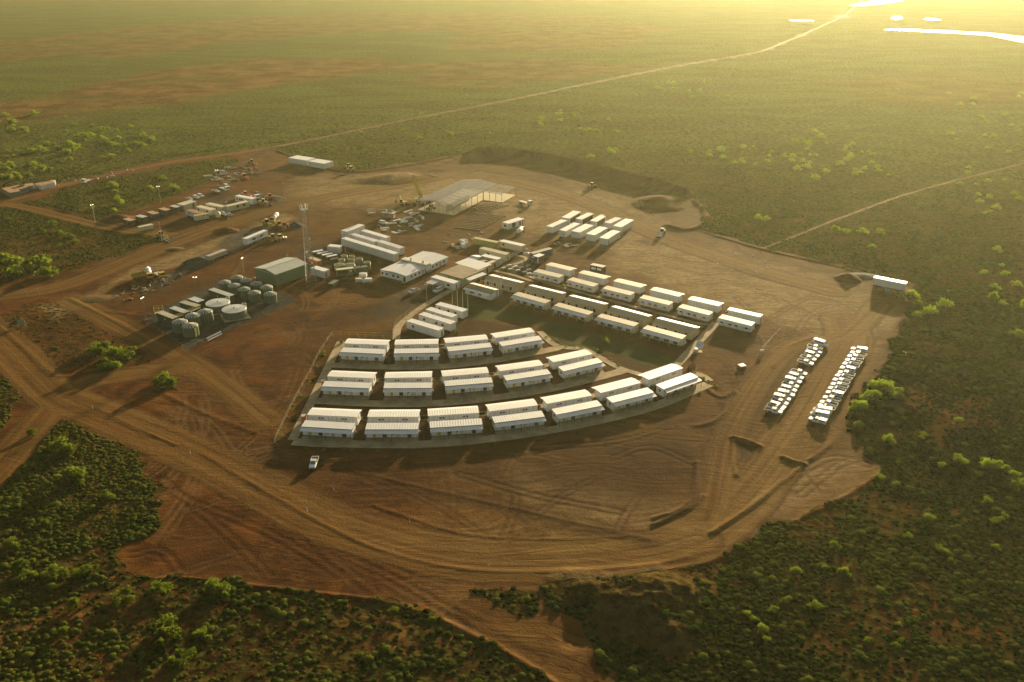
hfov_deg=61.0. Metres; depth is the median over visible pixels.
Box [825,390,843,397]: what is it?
ute
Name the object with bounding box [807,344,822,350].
ute
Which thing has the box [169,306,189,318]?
process container
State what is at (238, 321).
fence
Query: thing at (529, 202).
truck
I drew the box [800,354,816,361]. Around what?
ute
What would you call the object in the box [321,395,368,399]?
verandah slab
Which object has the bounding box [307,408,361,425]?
accommodation cabin
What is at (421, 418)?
verandah slab
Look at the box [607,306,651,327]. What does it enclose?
beige cabin
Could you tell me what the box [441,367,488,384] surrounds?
accommodation cabin
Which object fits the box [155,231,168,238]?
grader
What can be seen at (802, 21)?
shed
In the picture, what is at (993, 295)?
shrub
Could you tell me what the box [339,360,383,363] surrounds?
verandah slab
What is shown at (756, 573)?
shrub
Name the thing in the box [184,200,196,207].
site hut
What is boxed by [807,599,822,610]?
shrub
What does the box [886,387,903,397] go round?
shrub
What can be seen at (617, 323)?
awning cabin
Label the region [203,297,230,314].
wide tank
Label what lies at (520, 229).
truck
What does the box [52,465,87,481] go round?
shrub
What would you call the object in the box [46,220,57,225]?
shrub
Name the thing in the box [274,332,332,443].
fence
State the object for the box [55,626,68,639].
shrub
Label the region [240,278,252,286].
ribbed tank
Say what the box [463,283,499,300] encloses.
awning cabin
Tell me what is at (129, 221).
shed
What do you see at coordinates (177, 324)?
ribbed tank
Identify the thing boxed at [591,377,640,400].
accommodation cabin
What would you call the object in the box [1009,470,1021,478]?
shrub
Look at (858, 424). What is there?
shrub
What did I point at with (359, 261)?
water tank
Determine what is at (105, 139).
shrub
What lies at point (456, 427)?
accommodation cabin
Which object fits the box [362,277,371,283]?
skid tank
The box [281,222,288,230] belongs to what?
wheel loader
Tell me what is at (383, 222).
ute
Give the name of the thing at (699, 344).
satellite dish
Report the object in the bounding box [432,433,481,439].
verandah slab
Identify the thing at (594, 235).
accommodation module
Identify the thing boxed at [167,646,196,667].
shrub
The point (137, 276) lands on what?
truck
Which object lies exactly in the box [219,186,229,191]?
truck
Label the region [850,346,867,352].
ute
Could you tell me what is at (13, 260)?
shrub
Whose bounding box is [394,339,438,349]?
accommodation cabin
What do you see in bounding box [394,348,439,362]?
accommodation cabin
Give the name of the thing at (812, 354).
ute
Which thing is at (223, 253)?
semi trailer
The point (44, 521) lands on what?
shrub
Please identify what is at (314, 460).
ute
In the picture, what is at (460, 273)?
mess hall
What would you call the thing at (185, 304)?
process container
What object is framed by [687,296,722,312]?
barracks cabin
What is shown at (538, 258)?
ablution block
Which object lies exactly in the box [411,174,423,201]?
mobile crane
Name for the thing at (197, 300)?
process container
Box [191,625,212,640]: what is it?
shrub
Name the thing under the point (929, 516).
shrub
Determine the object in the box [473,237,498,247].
shipping container
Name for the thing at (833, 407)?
ute
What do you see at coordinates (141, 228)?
semi trailer
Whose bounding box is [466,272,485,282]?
walkway canopy
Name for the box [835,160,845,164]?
shrub
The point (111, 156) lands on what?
shrub
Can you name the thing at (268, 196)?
wheel loader
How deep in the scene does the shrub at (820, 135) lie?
622.80 m
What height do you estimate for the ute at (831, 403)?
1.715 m
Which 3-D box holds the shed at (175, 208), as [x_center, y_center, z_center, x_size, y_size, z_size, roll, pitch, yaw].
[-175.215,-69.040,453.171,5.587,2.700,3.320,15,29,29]
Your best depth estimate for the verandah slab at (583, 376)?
280.19 m
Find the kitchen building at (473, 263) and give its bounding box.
[455,258,491,272]
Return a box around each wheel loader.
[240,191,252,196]
[241,173,248,179]
[248,159,257,164]
[262,218,273,226]
[264,193,275,198]
[267,233,281,241]
[275,233,286,241]
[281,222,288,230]
[588,182,597,188]
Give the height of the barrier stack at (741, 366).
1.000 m
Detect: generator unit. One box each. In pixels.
[312,249,323,255]
[317,251,327,257]
[321,252,332,259]
[326,254,337,260]
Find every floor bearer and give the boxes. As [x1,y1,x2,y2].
[470,213,503,217]
[472,212,505,216]
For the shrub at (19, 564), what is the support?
on the ground
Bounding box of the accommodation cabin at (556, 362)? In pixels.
[546,349,591,369]
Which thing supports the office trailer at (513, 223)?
on the ground
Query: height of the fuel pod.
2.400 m
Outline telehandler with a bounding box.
[657,228,665,236]
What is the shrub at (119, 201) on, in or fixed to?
on the ground
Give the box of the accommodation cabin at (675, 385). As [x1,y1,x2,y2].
[656,373,701,396]
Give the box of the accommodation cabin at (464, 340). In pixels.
[444,334,487,349]
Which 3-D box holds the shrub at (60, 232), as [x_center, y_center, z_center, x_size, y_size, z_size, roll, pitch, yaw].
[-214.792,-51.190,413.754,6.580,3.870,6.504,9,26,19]
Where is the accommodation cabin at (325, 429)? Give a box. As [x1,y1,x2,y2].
[300,420,356,440]
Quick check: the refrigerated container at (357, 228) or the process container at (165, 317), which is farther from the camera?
the refrigerated container at (357, 228)
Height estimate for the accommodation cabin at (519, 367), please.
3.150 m
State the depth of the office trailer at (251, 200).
465.94 m
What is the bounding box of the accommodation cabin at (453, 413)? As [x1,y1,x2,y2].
[427,406,478,423]
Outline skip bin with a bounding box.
[328,280,338,286]
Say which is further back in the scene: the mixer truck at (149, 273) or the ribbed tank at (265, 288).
the mixer truck at (149, 273)
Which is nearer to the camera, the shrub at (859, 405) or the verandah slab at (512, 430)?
the verandah slab at (512, 430)
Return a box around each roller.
[258,198,268,204]
[346,166,354,171]
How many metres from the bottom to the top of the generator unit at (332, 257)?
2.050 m
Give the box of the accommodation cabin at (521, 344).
[499,336,543,355]
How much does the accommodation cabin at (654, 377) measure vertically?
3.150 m
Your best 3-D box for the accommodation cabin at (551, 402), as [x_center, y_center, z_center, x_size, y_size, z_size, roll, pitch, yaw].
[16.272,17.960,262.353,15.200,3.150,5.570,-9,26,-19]
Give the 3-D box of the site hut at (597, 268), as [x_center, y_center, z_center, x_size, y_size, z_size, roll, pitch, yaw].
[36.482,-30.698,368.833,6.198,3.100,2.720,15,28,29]
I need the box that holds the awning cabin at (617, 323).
[594,314,638,333]
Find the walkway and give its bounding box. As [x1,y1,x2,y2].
[174,305,200,317]
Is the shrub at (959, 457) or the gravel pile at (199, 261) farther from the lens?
the gravel pile at (199, 261)
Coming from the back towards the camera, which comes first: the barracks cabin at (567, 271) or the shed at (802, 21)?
the shed at (802, 21)
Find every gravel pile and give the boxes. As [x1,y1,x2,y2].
[182,256,215,265]
[256,194,282,200]
[288,222,303,228]
[851,272,878,279]
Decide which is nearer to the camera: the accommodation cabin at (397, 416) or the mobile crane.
the accommodation cabin at (397, 416)
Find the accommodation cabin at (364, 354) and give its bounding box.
[339,347,386,361]
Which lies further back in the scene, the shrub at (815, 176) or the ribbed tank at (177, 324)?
the shrub at (815, 176)
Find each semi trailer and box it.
[137,224,153,231]
[205,249,227,260]
[243,230,267,244]
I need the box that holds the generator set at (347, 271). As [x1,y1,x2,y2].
[336,264,367,276]
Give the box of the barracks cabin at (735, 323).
[717,314,754,332]
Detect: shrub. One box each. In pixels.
[0,112,9,116]
[0,251,12,264]
[0,255,26,268]
[0,265,23,278]
[2,536,20,551]
[4,161,16,167]
[6,127,15,130]
[9,558,35,576]
[11,568,38,584]
[19,252,51,271]
[24,172,32,176]
[26,148,36,152]
[26,428,36,436]
[30,109,40,115]
[34,265,59,277]
[35,165,45,170]
[39,563,69,581]
[40,141,49,145]
[40,519,52,525]
[44,582,59,589]
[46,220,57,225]
[46,436,77,456]
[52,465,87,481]
[55,230,68,237]
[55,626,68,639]
[62,148,73,153]
[64,141,75,147]
[66,233,76,238]
[66,597,86,610]
[69,563,98,579]
[74,479,84,485]
[83,340,110,355]
[87,504,100,510]
[96,357,122,371]
[99,137,108,141]
[99,489,115,500]
[104,346,123,359]
[105,180,118,187]
[106,153,115,158]
[109,585,135,609]
[112,135,121,140]
[113,197,124,203]
[116,346,136,360]
[129,480,139,486]
[147,579,173,596]
[152,371,176,386]
[153,612,182,645]
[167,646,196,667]
[169,183,180,188]
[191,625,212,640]
[203,577,232,596]
[387,606,399,618]
[716,145,725,151]
[742,610,751,618]
[748,615,760,621]
[753,571,761,579]
[757,622,768,634]
[762,635,770,645]
[767,604,778,612]
[780,595,791,603]
[789,566,801,578]
[792,165,802,169]
[802,163,811,168]
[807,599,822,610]
[810,174,820,179]
[816,133,825,138]
[821,564,829,572]
[829,540,842,548]
[831,225,840,230]
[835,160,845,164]
[838,566,851,577]
[847,399,873,412]
[853,420,864,430]
[856,227,869,233]
[859,389,884,407]
[863,636,872,642]
[867,378,896,398]
[874,472,885,479]
[875,585,884,594]
[876,228,884,234]
[882,434,895,445]
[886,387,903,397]
[891,641,901,647]
[892,480,900,487]
[896,289,920,300]
[902,531,913,538]
[911,310,922,317]
[912,300,921,304]
[920,306,935,314]
[923,304,939,313]
[924,513,936,523]
[935,297,954,306]
[935,544,948,553]
[938,462,946,467]
[952,417,963,424]
[953,453,969,463]
[979,269,987,273]
[980,457,1009,470]
[981,495,993,502]
[987,291,998,299]
[989,283,1001,289]
[989,515,1005,522]
[989,519,997,524]
[990,543,1001,550]
[992,245,1002,252]
[998,300,1008,304]
[1000,270,1010,275]
[1008,328,1023,338]
[1009,280,1022,285]
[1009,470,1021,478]
[1010,476,1023,486]
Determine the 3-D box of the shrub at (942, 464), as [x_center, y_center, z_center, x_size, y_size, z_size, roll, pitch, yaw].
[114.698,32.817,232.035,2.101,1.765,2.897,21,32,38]
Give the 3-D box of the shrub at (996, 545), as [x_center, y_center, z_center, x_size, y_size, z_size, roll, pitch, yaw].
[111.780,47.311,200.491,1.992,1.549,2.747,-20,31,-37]
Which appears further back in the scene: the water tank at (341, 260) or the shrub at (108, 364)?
the water tank at (341, 260)
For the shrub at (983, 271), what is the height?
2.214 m
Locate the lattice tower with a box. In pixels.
[299,204,316,284]
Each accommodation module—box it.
[288,155,315,165]
[308,159,333,168]
[546,219,567,233]
[559,222,579,237]
[562,210,580,224]
[571,224,593,238]
[576,213,593,225]
[586,226,607,241]
[590,215,605,227]
[599,230,619,245]
[604,217,621,229]
[613,219,633,233]
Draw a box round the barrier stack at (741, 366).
[737,363,745,368]
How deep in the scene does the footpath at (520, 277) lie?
365.30 m
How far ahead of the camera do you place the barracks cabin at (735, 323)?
313.75 m
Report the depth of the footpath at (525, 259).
384.40 m
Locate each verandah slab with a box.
[301,435,352,439]
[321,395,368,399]
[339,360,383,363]
[362,416,427,419]
[366,438,418,440]
[379,377,439,381]
[383,396,431,400]
[394,361,438,364]
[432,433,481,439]
[446,391,493,398]
[449,355,492,362]
[479,404,540,415]
[489,365,545,375]
[495,425,544,433]
[503,347,542,355]
[507,382,552,391]
[556,414,602,424]
[563,370,603,381]
[612,401,653,412]
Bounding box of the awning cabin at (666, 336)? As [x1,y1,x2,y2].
[640,325,686,348]
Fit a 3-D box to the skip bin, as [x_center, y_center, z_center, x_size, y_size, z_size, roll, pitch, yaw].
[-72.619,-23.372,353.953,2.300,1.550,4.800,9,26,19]
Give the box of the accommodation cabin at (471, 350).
[447,343,492,360]
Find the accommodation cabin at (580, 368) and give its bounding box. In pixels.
[558,358,605,381]
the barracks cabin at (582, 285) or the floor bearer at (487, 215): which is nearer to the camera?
the barracks cabin at (582, 285)
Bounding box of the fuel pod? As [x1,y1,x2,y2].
[308,257,321,265]
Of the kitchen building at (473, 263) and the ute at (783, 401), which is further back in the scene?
the kitchen building at (473, 263)
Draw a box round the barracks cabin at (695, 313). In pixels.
[676,304,712,321]
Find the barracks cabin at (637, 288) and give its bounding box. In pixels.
[613,279,646,293]
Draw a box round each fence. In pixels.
[145,277,330,349]
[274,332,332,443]
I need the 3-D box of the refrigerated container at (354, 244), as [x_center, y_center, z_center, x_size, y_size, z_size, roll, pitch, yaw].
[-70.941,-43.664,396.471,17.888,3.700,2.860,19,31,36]
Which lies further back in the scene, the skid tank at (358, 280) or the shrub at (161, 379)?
the skid tank at (358, 280)
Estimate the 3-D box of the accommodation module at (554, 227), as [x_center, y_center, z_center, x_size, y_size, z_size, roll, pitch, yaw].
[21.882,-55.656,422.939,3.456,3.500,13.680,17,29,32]
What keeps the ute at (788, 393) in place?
on the ground
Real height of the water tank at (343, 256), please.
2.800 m
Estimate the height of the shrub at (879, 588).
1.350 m
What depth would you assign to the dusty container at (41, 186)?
492.96 m
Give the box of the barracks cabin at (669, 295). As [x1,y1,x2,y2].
[650,287,682,303]
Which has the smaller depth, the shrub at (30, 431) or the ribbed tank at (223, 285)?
the shrub at (30, 431)
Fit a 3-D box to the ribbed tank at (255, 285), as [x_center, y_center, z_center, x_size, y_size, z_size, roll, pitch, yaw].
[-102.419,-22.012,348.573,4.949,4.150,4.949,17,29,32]
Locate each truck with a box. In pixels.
[81,178,91,182]
[131,270,146,279]
[145,266,152,278]
[154,271,165,278]
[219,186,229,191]
[270,212,279,221]
[516,226,524,234]
[519,200,532,205]
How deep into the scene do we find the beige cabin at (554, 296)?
338.79 m
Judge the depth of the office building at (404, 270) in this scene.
367.03 m
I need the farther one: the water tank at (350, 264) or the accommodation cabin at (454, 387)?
the water tank at (350, 264)
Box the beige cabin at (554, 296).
[524,285,565,303]
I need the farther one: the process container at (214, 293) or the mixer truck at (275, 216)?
the mixer truck at (275, 216)
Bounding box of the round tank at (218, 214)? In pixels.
[215,211,220,217]
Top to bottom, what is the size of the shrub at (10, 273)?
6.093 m
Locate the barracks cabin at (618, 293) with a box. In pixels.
[600,286,634,301]
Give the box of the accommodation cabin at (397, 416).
[367,409,420,422]
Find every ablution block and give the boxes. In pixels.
[529,247,552,259]
[532,253,543,263]
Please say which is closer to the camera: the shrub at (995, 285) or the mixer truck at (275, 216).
the shrub at (995, 285)
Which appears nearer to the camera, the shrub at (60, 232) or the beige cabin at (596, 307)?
the beige cabin at (596, 307)
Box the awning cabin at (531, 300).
[510,292,550,309]
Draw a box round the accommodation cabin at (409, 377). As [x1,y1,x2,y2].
[384,371,431,383]
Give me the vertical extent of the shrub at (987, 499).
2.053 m
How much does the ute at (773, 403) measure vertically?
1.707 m
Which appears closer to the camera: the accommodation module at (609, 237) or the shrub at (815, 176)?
the accommodation module at (609, 237)
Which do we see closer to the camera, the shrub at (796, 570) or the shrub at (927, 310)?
the shrub at (796, 570)
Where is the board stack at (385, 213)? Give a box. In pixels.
[380,209,396,217]
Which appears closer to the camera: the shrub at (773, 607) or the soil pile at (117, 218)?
the shrub at (773, 607)
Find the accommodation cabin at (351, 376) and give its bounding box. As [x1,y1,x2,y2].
[327,370,376,385]
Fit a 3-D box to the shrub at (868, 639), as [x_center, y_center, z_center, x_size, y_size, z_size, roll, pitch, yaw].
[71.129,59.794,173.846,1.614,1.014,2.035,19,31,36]
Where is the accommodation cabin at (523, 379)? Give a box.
[503,369,552,388]
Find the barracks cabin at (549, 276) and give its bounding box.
[532,269,563,283]
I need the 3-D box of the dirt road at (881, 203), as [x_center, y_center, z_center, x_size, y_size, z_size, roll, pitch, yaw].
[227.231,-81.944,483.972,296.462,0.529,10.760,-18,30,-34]
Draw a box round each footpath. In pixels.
[288,341,344,439]
[291,382,712,447]
[315,369,626,406]
[332,346,561,369]
[392,248,527,339]
[493,270,533,281]
[512,254,527,264]
[524,275,714,326]
[537,331,640,375]
[673,322,718,365]
[693,372,713,381]
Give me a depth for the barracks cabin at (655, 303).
331.53 m
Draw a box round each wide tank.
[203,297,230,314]
[219,303,250,322]
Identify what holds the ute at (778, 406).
on the ground
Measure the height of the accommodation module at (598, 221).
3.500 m
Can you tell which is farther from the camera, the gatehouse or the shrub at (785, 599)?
the gatehouse
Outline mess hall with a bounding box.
[440,264,486,285]
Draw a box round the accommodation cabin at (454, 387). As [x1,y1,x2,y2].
[444,377,493,395]
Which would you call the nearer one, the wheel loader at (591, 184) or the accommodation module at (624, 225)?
the accommodation module at (624, 225)
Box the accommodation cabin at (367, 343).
[344,338,389,352]
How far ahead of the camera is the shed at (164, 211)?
446.72 m
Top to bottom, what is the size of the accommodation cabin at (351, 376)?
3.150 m
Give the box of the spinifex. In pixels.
[0,96,1023,681]
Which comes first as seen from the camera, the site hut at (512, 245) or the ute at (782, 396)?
the ute at (782, 396)
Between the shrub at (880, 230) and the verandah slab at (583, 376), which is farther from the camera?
the shrub at (880, 230)
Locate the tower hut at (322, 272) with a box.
[311,266,329,278]
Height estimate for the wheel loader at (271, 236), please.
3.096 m
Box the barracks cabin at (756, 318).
[725,307,762,324]
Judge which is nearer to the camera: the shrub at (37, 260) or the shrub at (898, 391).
the shrub at (898, 391)
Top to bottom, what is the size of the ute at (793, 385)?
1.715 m
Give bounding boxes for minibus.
[810,409,829,418]
[812,337,828,347]
[812,405,832,414]
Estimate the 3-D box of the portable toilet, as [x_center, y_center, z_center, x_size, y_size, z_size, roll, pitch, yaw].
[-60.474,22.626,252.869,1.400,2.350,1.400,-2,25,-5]
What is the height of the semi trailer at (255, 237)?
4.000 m
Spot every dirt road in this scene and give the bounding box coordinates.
[250,0,861,151]
[762,163,1023,248]
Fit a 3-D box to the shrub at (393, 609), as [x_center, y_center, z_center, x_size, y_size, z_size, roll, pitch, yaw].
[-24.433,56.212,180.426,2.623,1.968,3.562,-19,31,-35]
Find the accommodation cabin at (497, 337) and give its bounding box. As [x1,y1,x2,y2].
[491,328,534,345]
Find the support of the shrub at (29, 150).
on the ground
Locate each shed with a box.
[123,218,135,225]
[135,215,147,222]
[147,211,159,218]
[158,207,171,215]
[170,205,181,211]
[253,257,308,285]
[789,20,813,23]
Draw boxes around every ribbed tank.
[172,318,187,333]
[182,322,199,337]
[185,312,201,325]
[198,308,213,322]
[218,280,230,291]
[228,283,240,294]
[231,275,242,283]
[237,286,250,298]
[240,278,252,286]
[247,290,260,302]
[250,281,262,290]
[260,285,272,296]
[264,291,276,303]
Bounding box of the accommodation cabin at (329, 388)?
[321,381,372,398]
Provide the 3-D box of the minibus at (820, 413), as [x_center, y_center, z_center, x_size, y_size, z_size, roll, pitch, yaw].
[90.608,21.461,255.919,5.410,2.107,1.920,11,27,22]
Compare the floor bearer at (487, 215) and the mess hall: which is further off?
the floor bearer at (487, 215)
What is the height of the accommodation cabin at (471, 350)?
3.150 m
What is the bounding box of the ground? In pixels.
[0,0,1023,681]
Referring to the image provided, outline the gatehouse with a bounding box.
[425,275,459,289]
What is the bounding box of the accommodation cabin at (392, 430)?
[364,423,420,440]
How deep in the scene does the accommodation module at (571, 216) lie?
434.05 m
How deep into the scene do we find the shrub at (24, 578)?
190.00 m
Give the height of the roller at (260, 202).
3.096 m
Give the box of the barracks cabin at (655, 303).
[638,295,672,312]
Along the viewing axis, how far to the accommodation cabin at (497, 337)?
303.61 m
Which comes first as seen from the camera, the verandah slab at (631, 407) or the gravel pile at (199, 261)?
the verandah slab at (631, 407)
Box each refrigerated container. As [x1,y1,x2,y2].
[341,224,364,237]
[341,237,371,253]
[350,233,377,245]
[361,229,390,242]
[368,245,398,261]
[377,240,404,254]
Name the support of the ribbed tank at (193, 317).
on the ground
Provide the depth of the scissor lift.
453.58 m
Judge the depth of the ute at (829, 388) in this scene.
270.36 m
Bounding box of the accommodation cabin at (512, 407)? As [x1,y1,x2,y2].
[486,399,537,419]
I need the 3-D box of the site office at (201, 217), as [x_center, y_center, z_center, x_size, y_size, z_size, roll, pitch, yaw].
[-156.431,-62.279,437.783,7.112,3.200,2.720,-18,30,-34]
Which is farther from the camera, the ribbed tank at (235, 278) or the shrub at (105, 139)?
the shrub at (105, 139)
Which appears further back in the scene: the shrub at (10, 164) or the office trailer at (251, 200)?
the shrub at (10, 164)
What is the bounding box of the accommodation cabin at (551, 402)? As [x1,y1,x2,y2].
[540,389,591,411]
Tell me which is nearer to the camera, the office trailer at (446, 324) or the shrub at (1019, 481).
the shrub at (1019, 481)
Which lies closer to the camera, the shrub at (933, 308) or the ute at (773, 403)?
the ute at (773, 403)
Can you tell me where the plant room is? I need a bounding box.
[327,244,341,253]
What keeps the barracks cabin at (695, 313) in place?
on the ground
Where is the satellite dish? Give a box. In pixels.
[694,341,703,352]
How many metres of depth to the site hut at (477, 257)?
376.53 m
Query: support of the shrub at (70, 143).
on the ground
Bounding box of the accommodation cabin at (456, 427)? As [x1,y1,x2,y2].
[430,418,482,439]
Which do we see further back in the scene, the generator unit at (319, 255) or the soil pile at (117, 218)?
the soil pile at (117, 218)
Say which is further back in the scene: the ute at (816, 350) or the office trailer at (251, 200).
the office trailer at (251, 200)
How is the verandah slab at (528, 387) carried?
on the ground
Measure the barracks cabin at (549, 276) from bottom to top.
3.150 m
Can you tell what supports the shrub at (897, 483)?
on the ground
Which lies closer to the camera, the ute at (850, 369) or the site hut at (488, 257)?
the ute at (850, 369)
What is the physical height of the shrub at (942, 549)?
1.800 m
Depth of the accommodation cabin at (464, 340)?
299.00 m
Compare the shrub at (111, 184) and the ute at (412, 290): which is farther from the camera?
the shrub at (111, 184)
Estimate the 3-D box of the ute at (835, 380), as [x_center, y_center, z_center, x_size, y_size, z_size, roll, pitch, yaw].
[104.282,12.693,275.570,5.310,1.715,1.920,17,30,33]
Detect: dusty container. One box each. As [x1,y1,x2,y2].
[2,187,21,197]
[12,186,28,193]
[25,183,33,190]
[33,182,47,189]
[42,181,55,188]
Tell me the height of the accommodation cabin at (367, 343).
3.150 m
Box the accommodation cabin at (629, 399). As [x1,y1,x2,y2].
[606,387,656,411]
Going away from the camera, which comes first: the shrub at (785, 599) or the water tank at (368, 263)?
the shrub at (785, 599)
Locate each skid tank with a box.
[355,277,364,283]
[358,272,366,277]
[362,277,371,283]
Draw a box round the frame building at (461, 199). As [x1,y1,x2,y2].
[416,179,515,214]
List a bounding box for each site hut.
[177,202,190,210]
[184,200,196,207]
[469,255,481,260]
[479,247,509,260]
[481,254,501,265]
[486,259,498,268]
[500,239,525,251]
[590,263,605,273]
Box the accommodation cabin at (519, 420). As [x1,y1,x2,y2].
[492,411,545,431]
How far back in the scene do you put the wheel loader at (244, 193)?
478.45 m
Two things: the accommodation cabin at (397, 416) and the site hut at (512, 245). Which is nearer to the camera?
the accommodation cabin at (397, 416)
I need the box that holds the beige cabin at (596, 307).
[565,295,607,315]
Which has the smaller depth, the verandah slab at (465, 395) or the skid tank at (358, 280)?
the verandah slab at (465, 395)
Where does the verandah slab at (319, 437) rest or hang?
on the ground
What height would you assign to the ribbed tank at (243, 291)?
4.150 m
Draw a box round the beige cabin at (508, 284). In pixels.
[484,274,523,292]
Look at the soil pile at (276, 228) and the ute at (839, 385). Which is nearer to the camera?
the ute at (839, 385)
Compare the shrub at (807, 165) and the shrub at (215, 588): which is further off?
the shrub at (807, 165)
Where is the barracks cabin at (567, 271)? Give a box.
[546,262,576,276]
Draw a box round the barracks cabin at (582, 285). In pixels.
[566,277,597,292]
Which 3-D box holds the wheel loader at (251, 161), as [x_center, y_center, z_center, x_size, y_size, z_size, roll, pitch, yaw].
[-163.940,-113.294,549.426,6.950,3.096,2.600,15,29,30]
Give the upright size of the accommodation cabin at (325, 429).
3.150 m
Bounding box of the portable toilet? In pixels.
[301,414,306,422]
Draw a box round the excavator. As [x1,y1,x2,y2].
[395,195,407,205]
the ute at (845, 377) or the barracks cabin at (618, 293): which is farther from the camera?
the barracks cabin at (618, 293)
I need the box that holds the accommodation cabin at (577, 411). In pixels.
[552,400,604,425]
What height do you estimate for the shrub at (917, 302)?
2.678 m
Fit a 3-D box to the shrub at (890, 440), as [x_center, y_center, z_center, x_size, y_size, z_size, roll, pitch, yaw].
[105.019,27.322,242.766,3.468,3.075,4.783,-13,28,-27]
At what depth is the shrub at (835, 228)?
422.03 m
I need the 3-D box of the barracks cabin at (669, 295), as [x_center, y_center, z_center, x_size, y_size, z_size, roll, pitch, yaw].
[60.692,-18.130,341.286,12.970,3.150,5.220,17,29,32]
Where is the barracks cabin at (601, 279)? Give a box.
[578,270,610,285]
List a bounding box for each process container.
[156,310,178,324]
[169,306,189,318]
[179,300,201,312]
[188,296,204,306]
[208,288,234,302]
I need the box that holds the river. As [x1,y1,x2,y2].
[889,29,1023,42]
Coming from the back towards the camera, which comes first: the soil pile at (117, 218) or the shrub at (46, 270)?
the soil pile at (117, 218)
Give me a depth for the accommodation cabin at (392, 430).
244.73 m
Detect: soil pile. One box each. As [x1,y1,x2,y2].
[79,295,117,302]
[100,214,134,222]
[165,247,184,250]
[213,227,238,233]
[269,225,286,231]
[833,273,862,283]
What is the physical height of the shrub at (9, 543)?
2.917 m
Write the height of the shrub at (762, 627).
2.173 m
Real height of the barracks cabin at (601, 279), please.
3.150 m
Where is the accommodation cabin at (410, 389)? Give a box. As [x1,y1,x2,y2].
[383,382,433,398]
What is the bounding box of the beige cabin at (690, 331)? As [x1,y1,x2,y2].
[652,317,699,339]
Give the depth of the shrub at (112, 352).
290.75 m
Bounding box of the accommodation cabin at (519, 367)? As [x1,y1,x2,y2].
[496,360,542,378]
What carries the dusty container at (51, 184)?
on the ground
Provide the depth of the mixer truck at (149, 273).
361.17 m
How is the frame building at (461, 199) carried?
on the ground
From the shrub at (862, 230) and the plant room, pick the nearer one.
the plant room
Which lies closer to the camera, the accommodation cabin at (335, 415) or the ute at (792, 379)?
the accommodation cabin at (335, 415)
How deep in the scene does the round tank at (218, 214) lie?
442.50 m
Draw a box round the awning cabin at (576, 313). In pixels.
[551,303,593,321]
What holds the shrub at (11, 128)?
on the ground
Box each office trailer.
[235,195,256,204]
[406,318,443,337]
[418,312,455,331]
[425,307,457,322]
[435,302,467,318]
[502,217,523,229]
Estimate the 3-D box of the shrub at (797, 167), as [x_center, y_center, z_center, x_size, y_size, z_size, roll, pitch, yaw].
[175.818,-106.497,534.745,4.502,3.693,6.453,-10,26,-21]
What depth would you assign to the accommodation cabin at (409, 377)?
273.53 m
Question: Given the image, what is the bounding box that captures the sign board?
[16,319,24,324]
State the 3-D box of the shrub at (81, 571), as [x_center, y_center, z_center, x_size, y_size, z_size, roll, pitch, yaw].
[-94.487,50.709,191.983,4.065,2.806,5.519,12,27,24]
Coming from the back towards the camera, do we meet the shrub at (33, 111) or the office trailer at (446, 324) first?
the shrub at (33, 111)
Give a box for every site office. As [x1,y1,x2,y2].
[185,209,202,217]
[193,213,208,221]
[196,205,216,215]
[205,202,225,211]
[224,200,249,211]
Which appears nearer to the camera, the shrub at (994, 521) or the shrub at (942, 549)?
the shrub at (942, 549)
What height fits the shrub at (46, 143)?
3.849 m
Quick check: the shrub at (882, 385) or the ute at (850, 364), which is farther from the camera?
the ute at (850, 364)
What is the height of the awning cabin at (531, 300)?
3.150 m
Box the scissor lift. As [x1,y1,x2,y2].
[426,204,435,210]
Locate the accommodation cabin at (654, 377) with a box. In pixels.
[638,363,682,387]
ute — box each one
[309,456,318,468]
[379,220,388,224]
[408,287,419,293]
[432,286,442,292]
[764,406,782,414]
[766,403,784,411]
[769,400,786,409]
[771,397,788,405]
[773,392,790,401]
[777,388,794,397]
[780,384,796,392]
[781,381,799,388]
[785,375,801,384]
[788,371,804,379]
[790,368,807,376]
[797,359,813,366]
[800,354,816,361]
[804,350,819,358]
[806,347,822,354]
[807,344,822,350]
[808,416,827,424]
[817,403,835,410]
[819,399,837,406]
[822,395,840,401]
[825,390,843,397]
[827,386,845,392]
[830,382,848,388]
[832,378,850,384]
[835,373,852,380]
[837,370,855,376]
[839,365,855,372]
[842,362,859,367]
[845,358,861,363]
[847,354,863,360]
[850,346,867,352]
[850,350,866,356]
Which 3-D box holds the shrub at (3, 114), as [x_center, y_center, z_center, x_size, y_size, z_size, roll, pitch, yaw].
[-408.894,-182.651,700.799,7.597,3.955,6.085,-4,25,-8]
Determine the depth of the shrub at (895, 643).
172.38 m
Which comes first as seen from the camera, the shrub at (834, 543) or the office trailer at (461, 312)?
the shrub at (834, 543)
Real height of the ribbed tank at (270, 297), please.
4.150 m
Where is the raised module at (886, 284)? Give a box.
[872,275,907,292]
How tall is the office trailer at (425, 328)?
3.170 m
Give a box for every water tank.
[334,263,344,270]
[338,258,344,265]
[341,254,347,261]
[345,262,354,266]
[356,257,362,265]
[364,261,370,269]
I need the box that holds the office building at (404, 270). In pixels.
[380,251,447,283]
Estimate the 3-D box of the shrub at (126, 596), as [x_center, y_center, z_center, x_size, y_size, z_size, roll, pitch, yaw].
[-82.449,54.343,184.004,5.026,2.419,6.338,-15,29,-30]

